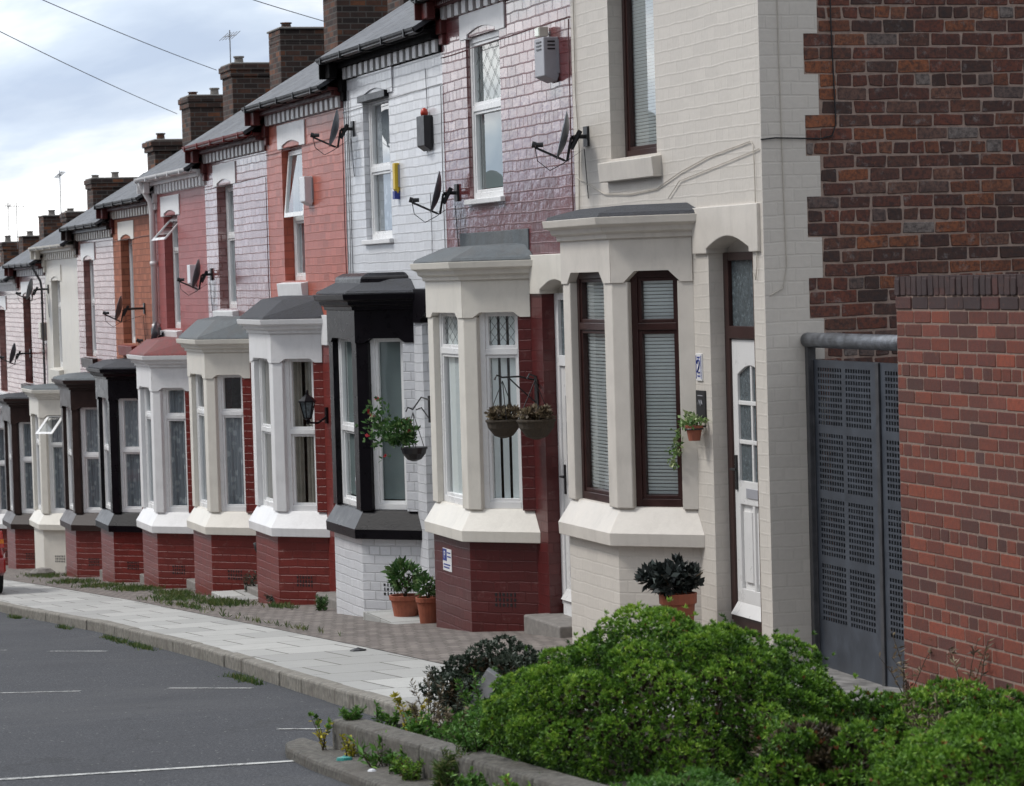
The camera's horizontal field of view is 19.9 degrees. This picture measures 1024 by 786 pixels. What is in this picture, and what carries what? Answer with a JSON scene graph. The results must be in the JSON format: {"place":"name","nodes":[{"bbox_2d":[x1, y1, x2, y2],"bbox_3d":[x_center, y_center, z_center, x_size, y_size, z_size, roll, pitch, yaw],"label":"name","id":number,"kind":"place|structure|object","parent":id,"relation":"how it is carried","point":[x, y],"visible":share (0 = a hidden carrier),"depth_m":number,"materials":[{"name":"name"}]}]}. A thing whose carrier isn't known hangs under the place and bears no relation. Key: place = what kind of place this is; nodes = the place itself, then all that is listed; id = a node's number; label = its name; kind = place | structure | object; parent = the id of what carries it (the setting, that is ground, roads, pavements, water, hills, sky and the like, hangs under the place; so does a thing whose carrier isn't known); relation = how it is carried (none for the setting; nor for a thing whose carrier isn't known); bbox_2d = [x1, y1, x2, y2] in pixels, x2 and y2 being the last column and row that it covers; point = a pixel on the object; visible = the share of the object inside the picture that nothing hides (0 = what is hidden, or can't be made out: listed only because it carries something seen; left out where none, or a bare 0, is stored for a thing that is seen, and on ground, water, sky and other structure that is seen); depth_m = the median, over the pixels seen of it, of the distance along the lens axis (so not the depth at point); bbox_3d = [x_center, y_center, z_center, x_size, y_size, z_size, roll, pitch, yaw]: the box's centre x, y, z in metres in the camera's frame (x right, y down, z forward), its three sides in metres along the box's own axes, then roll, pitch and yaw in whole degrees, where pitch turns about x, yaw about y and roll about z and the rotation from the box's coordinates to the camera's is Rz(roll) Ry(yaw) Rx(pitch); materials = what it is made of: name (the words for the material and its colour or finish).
{"place":"outdoors","nodes":[
{"label":"outdoors","id":0,"kind":"place"},
{"bbox_2d":[0,0,323,241],"label":"sky","id":1,"kind":"structure","parent":0,"point":[55,116],"materials":[{"name":"white"}]},
{"bbox_2d":[0,612,392,785],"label":"road","id":2,"kind":"structure","parent":0,"point":[114,706],"depth_m":19.17,"materials":[{"name":"asphalt"}]},
{"bbox_2d":[0,760,292,779],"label":"road marking","id":3,"kind":"object","parent":2,"relation":"on","point":[142,770],"visible":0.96,"depth_m":15.63,"materials":[{"name":"white paint"}]},
{"bbox_2d":[4,579,457,667],"bbox_3d":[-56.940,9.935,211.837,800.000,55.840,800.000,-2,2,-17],"label":"ground","id":4,"kind":"structure","parent":0,"point":[254,624],"depth_m":31.87,"materials":[{"name":"concrete"}]},
{"bbox_2d":[0,235,18,266],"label":"terraced house","id":5,"kind":"structure","parent":4,"relation":"on","point":[9,250],"depth_m":79.03,"materials":[{"name":"brick"}]},
{"bbox_2d":[18,231,38,254],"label":"terraced house","id":6,"kind":"structure","parent":4,"relation":"on","point":[28,240],"depth_m":75.31,"materials":[{"name":"brick"}]},
{"bbox_2d":[37,210,65,240],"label":"terraced house","id":7,"kind":"structure","parent":4,"relation":"on","point":[50,223],"depth_m":71.68,"materials":[{"name":"brick"}]},
{"bbox_2d":[0,173,143,564],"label":"terraced house","id":8,"kind":"structure","parent":4,"relation":"on","point":[10,379],"depth_m":58.16,"materials":[{"name":"brick"}]},
{"bbox_2d":[0,404,7,564],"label":"bay window","id":9,"kind":"structure","parent":8,"relation":"in","point":[3,528],"depth_m":58.23,"materials":[{"name":"white brick"}]},
{"bbox_2d":[59,208,86,225],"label":"terraced house","id":10,"kind":"structure","parent":4,"relation":"on","point":[69,214],"depth_m":67.89,"materials":[{"name":"brick"}]},
{"bbox_2d":[0,133,182,568],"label":"terraced house","id":11,"kind":"structure","parent":4,"relation":"on","point":[16,420],"depth_m":54.73,"materials":[{"name":"brick"}]},
{"bbox_2d":[0,392,34,568],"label":"bay window","id":12,"kind":"structure","parent":11,"relation":"in","point":[16,420],"depth_m":54.70,"materials":[{"name":"brick"}]},
{"bbox_2d":[84,172,136,209],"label":"terraced house","id":13,"kind":"structure","parent":4,"relation":"on","point":[98,188],"depth_m":64.32,"materials":[{"name":"brick"}]},
{"bbox_2d":[21,88,223,572],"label":"terraced house","id":14,"kind":"structure","parent":4,"relation":"on","point":[202,114],"depth_m":51.11,"materials":[{"name":"beige paint"}]},
{"bbox_2d":[16,278,48,311],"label":"satellite dish","id":15,"kind":"object","parent":14,"relation":"attached to","point":[29,289],"visible":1,"depth_m":52.56,"materials":[{"name":"grey metal"}]},
{"bbox_2d":[21,383,65,572],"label":"bay window","id":16,"kind":"structure","parent":14,"relation":"in","point":[44,399],"depth_m":51.06,"materials":[{"name":"beige paint"}]},
{"bbox_2d":[57,280,62,366],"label":"window","id":17,"kind":"structure","parent":14,"relation":"in","point":[58,282],"depth_m":52.31,"materials":[{"name":"white plastic"}]},
{"bbox_2d":[51,56,269,577],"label":"terraced house","id":18,"kind":"structure","parent":4,"relation":"on","point":[244,84],"depth_m":47.51,"materials":[{"name":"brick"}]},
{"bbox_2d":[51,372,101,576],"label":"bay window","id":19,"kind":"structure","parent":18,"relation":"in","point":[78,401],"depth_m":47.47,"materials":[{"name":"brick"}]},
{"bbox_2d":[90,260,95,355],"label":"window","id":20,"kind":"structure","parent":18,"relation":"in","point":[91,261],"depth_m":48.72,"materials":[{"name":"white plastic"}]},
{"bbox_2d":[86,22,324,582],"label":"terraced house","id":21,"kind":"structure","parent":4,"relation":"on","point":[293,51],"depth_m":43.94,"materials":[{"name":"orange brick"}]},
{"bbox_2d":[86,358,143,582],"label":"bay window","id":22,"kind":"structure","parent":21,"relation":"in","point":[116,390],"depth_m":43.88,"materials":[{"name":"paint"}]},
{"bbox_2d":[103,296,145,339],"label":"satellite dish","id":23,"kind":"object","parent":21,"relation":"attached to","point":[119,309],"visible":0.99,"depth_m":43.20,"materials":[{"name":"grey metal"}]},
{"bbox_2d":[129,239,135,342],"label":"window","id":24,"kind":"structure","parent":21,"relation":"in","point":[130,240],"depth_m":45.14,"materials":[{"name":"white plastic"}]},
{"bbox_2d":[0,601,443,724],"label":"kerb","id":25,"kind":"structure","parent":4,"relation":"on","point":[337,693],"depth_m":23.67,"materials":[{"name":"concrete"}]},
{"bbox_2d":[126,0,387,589],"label":"terraced house","id":26,"kind":"structure","parent":4,"relation":"on","point":[175,200],"depth_m":40.36,"materials":[{"name":"red brick"}]},
{"bbox_2d":[126,336,194,588],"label":"bay window","id":27,"kind":"structure","parent":26,"relation":"in","point":[160,363],"depth_m":40.33,"materials":[{"name":"paint"}]},
{"bbox_2d":[151,215,180,327],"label":"window","id":28,"kind":"structure","parent":26,"relation":"in","point":[171,226],"depth_m":41.59,"materials":[{"name":"white plastic"}]},
{"bbox_2d":[237,62,347,608],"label":"terraced house","id":29,"kind":"structure","parent":4,"relation":"on","point":[284,326],"depth_m":32.97,"materials":[{"name":"brick"}]},
{"bbox_2d":[237,295,329,604],"bbox_3d":[-2.639,0.777,33.632,0.701,3.784,2.489,-2,2,-17],"label":"bay window","id":30,"kind":"structure","parent":29,"relation":"in","point":[292,534],"depth_m":32.97,"materials":[{"name":"paint"}]},
{"bbox_2d":[284,146,305,280],"bbox_3d":[-2.422,-2.076,33.793,0.209,1.550,1.050,-2,2,-17],"label":"window","id":31,"kind":"structure","parent":29,"relation":"in","point":[295,156],"depth_m":34.20,"materials":[{"name":"white plastic"}]},
{"bbox_2d":[299,176,313,205],"bbox_3d":[-2.309,-2.269,32.874,0.101,0.327,0.260,-2,2,-17],"label":"alarm box","id":32,"kind":"object","parent":29,"relation":"attached to","point":[306,192],"visible":1,"depth_m":32.76,"materials":[{"name":"white plastic"}]},
{"bbox_2d":[298,390,328,424],"bbox_3d":[-2.188,0.157,32.396,0.374,0.400,0.197,-3,3,-27],"label":"wall lantern","id":33,"kind":"object","parent":29,"relation":"attached to","point":[307,401],"depth_m":32.33,"materials":[{"name":"black paint"}]},
{"bbox_2d":[176,0,408,596],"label":"terraced house","id":34,"kind":"structure","parent":4,"relation":"on","point":[231,151],"depth_m":36.68,"materials":[{"name":"pink brick"}]},
{"bbox_2d":[177,259,212,311],"bbox_3d":[-4.150,-1.404,38.397,0.354,0.704,0.390,1,3,43],"label":"satellite dish","id":35,"kind":"object","parent":34,"relation":"attached to","point":[196,274],"visible":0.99,"depth_m":38.36,"materials":[{"name":"grey metal"}]},
{"bbox_2d":[176,316,256,594],"bbox_3d":[-3.773,0.922,37.329,0.701,3.799,2.489,-2,2,-17],"label":"bay window","id":36,"kind":"structure","parent":34,"relation":"in","point":[217,347],"depth_m":36.66,"materials":[{"name":"paint"}]},
{"bbox_2d":[225,185,236,307],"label":"window","id":37,"kind":"structure","parent":34,"relation":"in","point":[229,188],"depth_m":37.92,"materials":[{"name":"white plastic"}]},
{"bbox_2d":[285,738,435,785],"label":"kerb","id":38,"kind":"structure","parent":4,"relation":"on","point":[312,755],"depth_m":14.82,"materials":[{"name":"concrete"}]},
{"bbox_2d":[308,711,333,749],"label":"weed","id":39,"kind":"object","parent":38,"relation":"on","point":[320,735],"visible":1,"depth_m":15.64,"materials":[{"name":"green plant"}]},
{"bbox_2d":[339,734,357,756],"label":"weed","id":40,"kind":"object","parent":38,"relation":"on","point":[352,752],"visible":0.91,"depth_m":15.17,"materials":[{"name":"yellow plant"}]},
{"bbox_2d":[347,728,388,768],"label":"weed","id":41,"kind":"object","parent":38,"relation":"on","point":[374,757],"visible":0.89,"depth_m":14.62,"materials":[{"name":"green plant"}]},
{"bbox_2d":[382,745,406,774],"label":"weed","id":42,"kind":"object","parent":38,"relation":"on","point":[389,759],"visible":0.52,"depth_m":14.22,"materials":[{"name":"green plant"}]},
{"bbox_2d":[391,753,424,780],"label":"weed","id":43,"kind":"object","parent":38,"relation":"on","point":[413,773],"visible":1,"depth_m":13.88,"materials":[{"name":"green plant"}]},
{"bbox_2d":[427,739,471,785],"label":"weed","id":44,"kind":"object","parent":38,"relation":"on","point":[441,778],"visible":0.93,"depth_m":13.37,"materials":[{"name":"green plant"}]},
{"bbox_2d":[445,766,489,785],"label":"weed","id":45,"kind":"object","parent":38,"relation":"on","point":[474,780],"visible":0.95,"depth_m":12.86,"materials":[{"name":"green plant"}]},
{"bbox_2d":[313,0,446,616],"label":"terraced house","id":46,"kind":"structure","parent":4,"relation":"on","point":[372,302],"depth_m":29.25,"materials":[{"name":"brick"}]},
{"bbox_2d":[310,110,354,175],"bbox_3d":[-1.885,-2.636,30.890,0.354,0.704,0.390,1,3,43],"label":"satellite dish","id":47,"kind":"object","parent":46,"relation":"attached to","point":[335,128],"visible":1,"depth_m":30.86,"materials":[{"name":"grey metal"}]},
{"bbox_2d":[313,272,421,616],"bbox_3d":[-1.496,0.646,29.908,0.701,3.740,2.489,-2,2,-17],"label":"bay window","id":48,"kind":"structure","parent":46,"relation":"in","point":[370,336],"depth_m":29.26,"materials":[{"name":"black paint"}]},
{"bbox_2d":[368,98,391,239],"bbox_3d":[-1.296,-2.319,30.059,0.067,1.480,1.050,-2,2,-17],"label":"window","id":49,"kind":"structure","parent":46,"relation":"in","point":[378,113],"depth_m":30.37,"materials":[{"name":"white plastic"}]},
{"bbox_2d":[355,396,430,461],"bbox_3d":[-1.086,0.351,28.273,0.686,0.658,1.184,-2,2,-17],"label":"hanging basket","id":50,"kind":"object","parent":46,"relation":"hanging from","point":[406,434],"visible":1,"depth_m":27.93,"materials":[{"name":"black plastic"}]},
{"bbox_2d":[392,163,399,198],"bbox_3d":[-1.160,-2.118,29.239,0.057,0.360,0.110,-2,2,-17],"label":"alarm box","id":51,"kind":"object","parent":46,"relation":"attached to","point":[396,179],"visible":1,"depth_m":29.20,"materials":[{"name":"yellow plastic"}]},
{"bbox_2d":[416,108,433,150],"bbox_3d":[-0.837,-2.530,28.079,0.091,0.412,0.290,-2,2,-17],"label":"alarm box","id":52,"kind":"object","parent":46,"relation":"attached to","point":[425,135],"visible":1,"depth_m":27.96,"materials":[{"name":"black plastic"}]},
{"bbox_2d":[332,718,607,785],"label":"planter kerb","id":53,"kind":"structure","parent":4,"relation":"on","point":[416,747],"depth_m":13.80,"materials":[{"name":"concrete"}]},
{"bbox_2d":[338,703,367,720],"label":"weed","id":54,"kind":"object","parent":53,"relation":"on","point":[356,712],"visible":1,"depth_m":15.57,"materials":[{"name":"green plant"}]},
{"bbox_2d":[441,720,496,751],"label":"weed","id":55,"kind":"object","parent":53,"relation":"on","point":[481,743],"visible":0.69,"depth_m":13.48,"materials":[{"name":"green plant"}]},
{"bbox_2d":[410,0,575,637],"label":"terraced house","id":56,"kind":"structure","parent":4,"relation":"on","point":[494,294],"depth_m":25.53,"materials":[{"name":"brick"}]},
{"bbox_2d":[409,171,458,245],"bbox_3d":[-0.716,-1.710,27.218,0.354,0.704,0.390,1,3,43],"label":"satellite dish","id":57,"kind":"object","parent":56,"relation":"attached to","point":[445,195],"visible":1,"depth_m":27.19,"materials":[{"name":"grey metal"}]},
{"bbox_2d":[443,548,451,571],"bbox_3d":[-0.584,1.501,26.322,0.010,0.200,0.280,-2,2,-17],"label":"parking sign","id":58,"kind":"object","parent":56,"relation":"attached to","point":[447,559],"visible":1,"depth_m":26.31,"materials":[{"name":"white paint"}]},
{"bbox_2d":[410,228,540,631],"bbox_3d":[-0.364,0.460,26.210,0.701,3.805,2.489,-2,2,-17],"label":"bay window","id":59,"kind":"structure","parent":56,"relation":"in","point":[491,585],"depth_m":25.56,"materials":[{"name":"paint"}]},
{"bbox_2d":[470,30,503,198],"bbox_3d":[-0.183,-2.497,26.356,0.067,1.480,1.050,-2,2,-17],"label":"window","id":60,"kind":"structure","parent":56,"relation":"in","point":[484,59],"depth_m":26.58,"materials":[{"name":"white plastic"}]},
{"bbox_2d":[484,374,536,437],"bbox_3d":[-0.009,0.110,25.005,0.471,0.547,0.338,-2,2,-2],"label":"hanging basket","id":61,"kind":"object","parent":56,"relation":"attached to","point":[501,422],"visible":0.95,"depth_m":24.92,"materials":[{"name":"wicker"}]},
{"bbox_2d":[513,373,555,439],"bbox_3d":[0.140,0.103,24.697,0.365,0.557,0.840,-2,2,-12],"label":"hanging basket","id":62,"kind":"object","parent":56,"relation":"attached to","point":[538,425],"visible":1,"depth_m":24.38,"materials":[{"name":"wicker"}]},
{"bbox_2d":[534,37,559,82],"bbox_3d":[0.286,-2.768,24.330,0.136,0.367,0.280,-2,2,-17],"label":"alarm box","id":63,"kind":"object","parent":56,"relation":"attached to","point":[547,66],"visible":1,"depth_m":24.21,"materials":[{"name":"grey plastic"}]},
{"bbox_2d":[559,366,571,601],"bbox_3d":[0.541,0.775,24.607,0.109,1.985,0.681,-2,2,-17],"label":"door","id":64,"kind":"structure","parent":56,"relation":"in","point":[566,596],"depth_m":24.87,"materials":[{"name":"white plastic"}]},
{"bbox_2d":[542,0,1023,662],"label":"terraced house","id":65,"kind":"structure","parent":4,"relation":"on","point":[768,184],"depth_m":20.67,"materials":[{"name":"beige brick"}]},
{"bbox_2d":[531,111,589,197],"bbox_3d":[0.399,-1.915,23.577,0.354,0.704,0.390,1,3,43],"label":"satellite dish","id":66,"kind":"object","parent":65,"relation":"attached to","point":[577,136],"visible":1,"depth_m":23.55,"materials":[{"name":"grey metal"}]},
{"bbox_2d":[542,202,704,644],"bbox_3d":[0.804,0.391,22.412,0.701,3.631,2.489,-2,2,-17],"label":"bay window","id":67,"kind":"structure","parent":65,"relation":"in","point":[613,522],"depth_m":21.76,"materials":[{"name":"paint"}]},
{"bbox_2d":[621,0,656,156],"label":"window","id":68,"kind":"structure","parent":65,"relation":"in","point":[631,149],"depth_m":22.91,"materials":[{"name":"brown glass"}]},
{"bbox_2d":[665,410,711,470],"bbox_3d":[1.285,0.346,21.361,0.215,0.472,0.547,-2,2,-17],"label":"wall pot","id":69,"kind":"object","parent":65,"relation":"attached to","point":[691,426],"depth_m":21.27,"materials":[{"name":"ceramic"}]},
{"bbox_2d":[696,390,706,420],"bbox_3d":[1.380,0.092,21.355,0.022,0.220,0.180,-2,2,-17],"label":"slate plaque","id":70,"kind":"object","parent":65,"relation":"attached to","point":[701,407],"visible":0.94,"depth_m":21.33,"materials":[{"name":"grey stone"}]},
{"bbox_2d":[730,339,760,621],"bbox_3d":[1.706,0.613,20.805,0.109,1.985,0.681,-2,2,-17],"label":"door","id":71,"kind":"structure","parent":65,"relation":"in","point":[748,605],"depth_m":20.95,"materials":[{"name":"white glass"}]},
{"bbox_2d":[800,332,904,687],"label":"perforated gate","id":72,"kind":"structure","parent":65,"relation":"attached to","point":[863,508],"depth_m":19.62,"materials":[{"name":"metal"}]},
{"bbox_2d":[894,274,1023,699],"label":"brick garden wall","id":73,"kind":"structure","parent":4,"relation":"on","point":[960,343],"depth_m":16.50,"materials":[{"name":"brick"}]},
{"bbox_2d":[0,580,571,710],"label":"pavement","id":74,"kind":"structure","parent":0,"point":[385,673],"depth_m":25.96,"materials":[{"name":"concrete"}]},
{"bbox_2d":[0,531,5,592],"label":"parked car","id":75,"kind":"object","parent":74,"relation":"on","point":[2,563],"visible":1,"depth_m":41.27,"materials":[{"name":"red paint"}]},
{"bbox_2d":[4,565,651,665],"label":"block paving","id":76,"kind":"structure","parent":0,"point":[433,642],"depth_m":27.15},
{"bbox_2d":[6,572,340,684],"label":"grass","id":77,"kind":"structure","parent":76,"relation":"on","point":[177,595],"depth_m":34.96,"materials":[{"name":"plant"}]},
{"bbox_2d":[211,590,257,599],"bbox_3d":[-3.275,2.527,35.748,0.580,0.130,1.150,-2,2,-17],"label":"doorstep slab","id":78,"kind":"structure","parent":76,"relation":"on","point":[241,594],"depth_m":35.82,"materials":[{"name":"concrete"}]},
{"bbox_2d":[363,609,419,623],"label":"concrete slab","id":79,"kind":"structure","parent":76,"relation":"on","point":[385,616],"depth_m":28.20,"materials":[{"name":"concrete"}]},
{"bbox_2d":[380,555,427,616],"bbox_3d":[-1.035,1.880,28.290,0.478,0.645,0.426,0,3,31],"label":"plant pot","id":80,"kind":"object","parent":79,"relation":"on","point":[404,604],"visible":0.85,"depth_m":28.20,"materials":[{"name":"ceramic"}]},
{"bbox_2d":[412,572,435,623],"bbox_3d":[-0.798,1.926,27.546,0.298,0.491,0.237,-2,2,-17],"label":"plant pot","id":81,"kind":"object","parent":76,"relation":"on","point":[426,604],"visible":0.91,"depth_m":27.48,"materials":[{"name":"ceramic"}]},
{"bbox_2d":[634,551,704,632],"bbox_3d":[1.143,1.494,21.014,0.505,0.715,0.537,1,3,44],"label":"plant pot","id":82,"kind":"object","parent":76,"relation":"on","point":[679,580],"visible":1,"depth_m":20.88,"materials":[{"name":"ceramic"}]},
{"bbox_2d":[393,717,1013,785],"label":"soil","id":83,"kind":"structure","parent":0,"point":[624,783],"depth_m":13.30,"materials":[{"name":"soil"}]},
{"bbox_2d":[370,699,400,726],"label":"weed","id":84,"kind":"object","parent":83,"relation":"on","point":[384,717],"visible":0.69,"depth_m":15.82,"materials":[{"name":"green plant"}]},
{"bbox_2d":[389,691,429,730],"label":"weed","id":85,"kind":"object","parent":83,"relation":"on","point":[398,701],"visible":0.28,"depth_m":15.45,"materials":[{"name":"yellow plant"}]},
{"bbox_2d":[401,709,442,737],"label":"weed","id":86,"kind":"object","parent":83,"relation":"on","point":[420,728],"visible":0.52,"depth_m":14.96,"materials":[{"name":"green plant"}]},
{"bbox_2d":[405,671,445,729],"bbox_3d":[-0.455,1.641,15.139,0.229,0.397,0.304,-2,2,-17],"label":"weed","id":87,"kind":"object","parent":83,"relation":"on","point":[433,719],"visible":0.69,"depth_m":15.11,"materials":[{"name":"plant"}]},
{"bbox_2d":[425,665,470,720],"bbox_3d":[-0.328,1.621,15.328,0.213,0.436,0.254,-1,2,14],"label":"weed","id":88,"kind":"object","parent":83,"relation":"on","point":[458,706],"visible":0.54,"depth_m":15.32,"materials":[{"name":"green plant"}]},
{"bbox_2d":[435,704,473,738],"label":"weed","id":89,"kind":"object","parent":83,"relation":"on","point":[447,716],"visible":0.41,"depth_m":14.69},
{"bbox_2d":[428,697,522,755],"bbox_3d":[-0.099,1.733,14.549,0.536,0.393,1.282,-2,2,-17],"label":"garden shrub","id":90,"kind":"object","parent":83,"relation":"on","point":[471,715],"visible":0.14,"depth_m":14.59,"materials":[{"name":"green plant"}]},
{"bbox_2d":[454,666,504,711],"bbox_3d":[-0.135,1.623,15.120,0.304,0.403,0.268,-1,2,20],"label":"weed","id":91,"kind":"object","parent":83,"relation":"on","point":[474,685],"visible":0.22,"depth_m":15.10,"materials":[{"name":"green plant"}]},
{"bbox_2d":[459,668,501,718],"bbox_3d":[-0.185,1.611,15.427,0.294,0.307,0.157,-1,2,7],"label":"broken panel","id":92,"kind":"object","parent":83,"relation":"on","point":[489,674],"visible":0.27,"depth_m":15.42,"materials":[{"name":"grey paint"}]},
{"bbox_2d":[418,634,564,715],"bbox_3d":[-0.051,1.588,15.783,0.827,0.557,0.784,-3,3,-36],"label":"garden shrub","id":93,"kind":"object","parent":83,"relation":"on","point":[505,660],"visible":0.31,"depth_m":15.72,"materials":[{"name":"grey plant"}]},
{"bbox_2d":[385,712,824,785],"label":"ground cover","id":94,"kind":"object","parent":83,"relation":"on","point":[502,753],"visible":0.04,"depth_m":13.57,"materials":[{"name":"green plant"}]},
{"bbox_2d":[467,596,879,784],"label":"garden shrub","id":95,"kind":"object","parent":83,"relation":"on","point":[700,653],"visible":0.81,"depth_m":12.64,"materials":[{"name":"green plant"}]},
{"bbox_2d":[609,764,745,785],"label":"garden shrub","id":96,"kind":"object","parent":83,"relation":"on","point":[656,779],"visible":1,"depth_m":11.24,"materials":[{"name":"green plant"}]},
{"bbox_2d":[725,711,901,785],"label":"garden shrub","id":97,"kind":"object","parent":83,"relation":"on","point":[812,751],"visible":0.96,"depth_m":11.64,"materials":[{"name":"green plant"}]},
{"bbox_2d":[713,675,1023,762],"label":"garden shrub","id":98,"kind":"object","parent":83,"relation":"on","point":[884,710],"visible":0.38,"depth_m":12.79,"materials":[{"name":"green plant"}]},
{"bbox_2d":[899,685,950,766],"bbox_3d":[1.777,1.438,12.321,0.276,0.436,0.332,-2,2,-17],"label":"weed","id":99,"kind":"object","parent":83,"relation":"on","point":[917,717],"visible":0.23,"depth_m":12.24,"materials":[{"name":"plant"}]},
{"bbox_2d":[853,705,1023,785],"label":"garden shrub","id":100,"kind":"object","parent":83,"relation":"on","point":[977,761],"visible":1,"depth_m":10.78,"materials":[{"name":"green plant"}]},
{"bbox_2d":[581,666,902,706],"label":"block paving","id":101,"kind":"structure","parent":0,"point":[848,682],"depth_m":19.30,"materials":[{"name":"concrete"}]},
{"bbox_2d":[649,695,970,730],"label":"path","id":102,"kind":"structure","parent":0,"point":[856,699],"depth_m":16.44,"materials":[{"name":"concrete"}]},
{"bbox_2d":[879,630,931,691],"bbox_3d":[2.287,1.572,16.940,0.323,0.364,0.320,0,3,31],"label":"weed","id":103,"kind":"object","parent":102,"relation":"on","point":[902,668],"visible":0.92,"depth_m":16.96,"materials":[{"name":"plant"}]},
{"bbox_2d":[946,615,994,687],"bbox_3d":[2.562,1.457,16.229,0.356,0.529,0.163,-2,2,-17],"label":"weed","id":104,"kind":"object","parent":102,"relation":"on","point":[972,652],"visible":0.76,"depth_m":16.24,"materials":[{"name":"plant"}]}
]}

